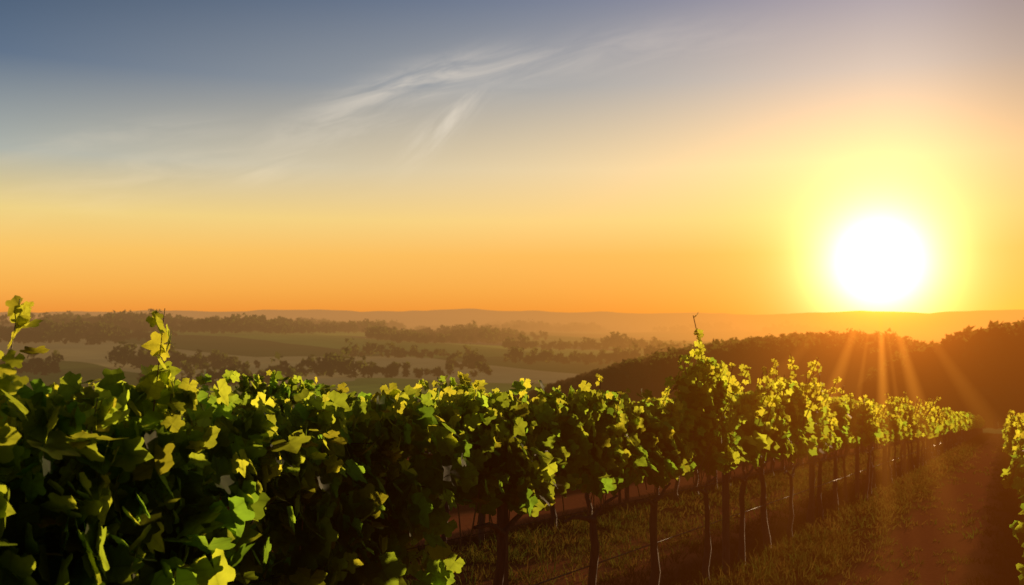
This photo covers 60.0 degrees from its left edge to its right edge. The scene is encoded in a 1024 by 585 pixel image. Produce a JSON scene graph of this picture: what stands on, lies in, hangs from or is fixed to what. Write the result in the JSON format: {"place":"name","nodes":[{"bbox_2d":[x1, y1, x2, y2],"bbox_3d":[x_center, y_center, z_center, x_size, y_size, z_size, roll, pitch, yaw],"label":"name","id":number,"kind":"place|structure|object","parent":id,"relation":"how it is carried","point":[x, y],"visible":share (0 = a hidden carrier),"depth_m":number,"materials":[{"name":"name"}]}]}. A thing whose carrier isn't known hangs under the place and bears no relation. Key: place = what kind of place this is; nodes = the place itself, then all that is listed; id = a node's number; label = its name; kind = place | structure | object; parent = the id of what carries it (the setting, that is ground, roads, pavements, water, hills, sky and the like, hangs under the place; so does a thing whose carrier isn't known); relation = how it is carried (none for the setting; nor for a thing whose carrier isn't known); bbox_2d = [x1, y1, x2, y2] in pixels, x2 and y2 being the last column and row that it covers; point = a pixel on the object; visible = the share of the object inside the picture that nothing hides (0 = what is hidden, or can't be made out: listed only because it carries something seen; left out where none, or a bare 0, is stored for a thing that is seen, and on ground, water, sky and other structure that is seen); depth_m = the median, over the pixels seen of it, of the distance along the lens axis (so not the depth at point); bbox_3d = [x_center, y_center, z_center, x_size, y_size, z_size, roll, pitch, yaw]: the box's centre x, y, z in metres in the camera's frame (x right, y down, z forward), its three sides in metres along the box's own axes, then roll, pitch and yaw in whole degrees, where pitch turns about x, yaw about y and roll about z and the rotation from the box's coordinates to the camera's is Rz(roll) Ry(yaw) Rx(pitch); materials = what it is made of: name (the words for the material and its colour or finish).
{"place":"outdoors","nodes":[
{"label":"outdoors","id":0,"kind":"place"},
{"bbox_2d":[0,309,1023,584],"bbox_3d":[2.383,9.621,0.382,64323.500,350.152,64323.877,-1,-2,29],"label":"ground terrain","id":1,"kind":"structure","parent":0,"point":[88,361],"depth_m":688.09,"materials":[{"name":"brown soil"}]},
{"bbox_2d":[30,431,971,584],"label":"vineyard wires","id":2,"kind":"object","parent":1,"relation":"on","point":[639,499],"visible":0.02,"depth_m":7.04,"materials":[{"name":"grey metal"}]},
{"bbox_2d":[250,427,982,584],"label":"vine trunks","id":3,"kind":"object","parent":1,"relation":"on","point":[591,518],"visible":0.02,"depth_m":10.52,"materials":[{"name":"brown plant"}]},
{"bbox_2d":[4,299,1023,559],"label":"vine shoots","id":4,"kind":"object","parent":3,"relation":"attached to","point":[862,447],"visible":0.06,"depth_m":9.45,"materials":[{"name":"green plant"}]},
{"bbox_2d":[0,295,1023,584],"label":"vine leaves","id":5,"kind":"object","parent":4,"relation":"attached to","point":[118,493],"visible":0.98,"depth_m":3.51,"materials":[{"name":"green plant"}]},
{"bbox_2d":[17,355,1023,471],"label":"vine leaves","id":6,"kind":"object","parent":3,"relation":"attached to","point":[783,428],"visible":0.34,"depth_m":11.87,"materials":[{"name":"green plant"}]},
{"bbox_2d":[271,397,1008,438],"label":"vine leaves","id":7,"kind":"object","parent":3,"relation":"attached to","point":[954,422],"visible":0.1,"depth_m":43.14,"materials":[{"name":"green plant"}]},
{"bbox_2d":[363,432,1023,584],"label":"lane grass","id":8,"kind":"structure","parent":1,"relation":"on","point":[918,481],"depth_m":11.84,"materials":[{"name":"green plant"}]},
{"bbox_2d":[478,421,974,584],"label":"vineyard posts","id":9,"kind":"object","parent":1,"relation":"on","point":[502,516],"depth_m":9.03,"materials":[{"name":"brown wood"}]},
{"bbox_2d":[0,308,1023,428],"bbox_3d":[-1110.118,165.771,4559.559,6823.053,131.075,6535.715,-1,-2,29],"label":"hills","id":10,"kind":"structure","parent":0,"point":[987,352],"depth_m":764.80,"materials":[{"name":"green plant"}]},
{"bbox_2d":[0,0,1023,314],"label":"sky","id":11,"kind":"structure","parent":0,"point":[748,157],"materials":[{"name":"orange"}]}
]}

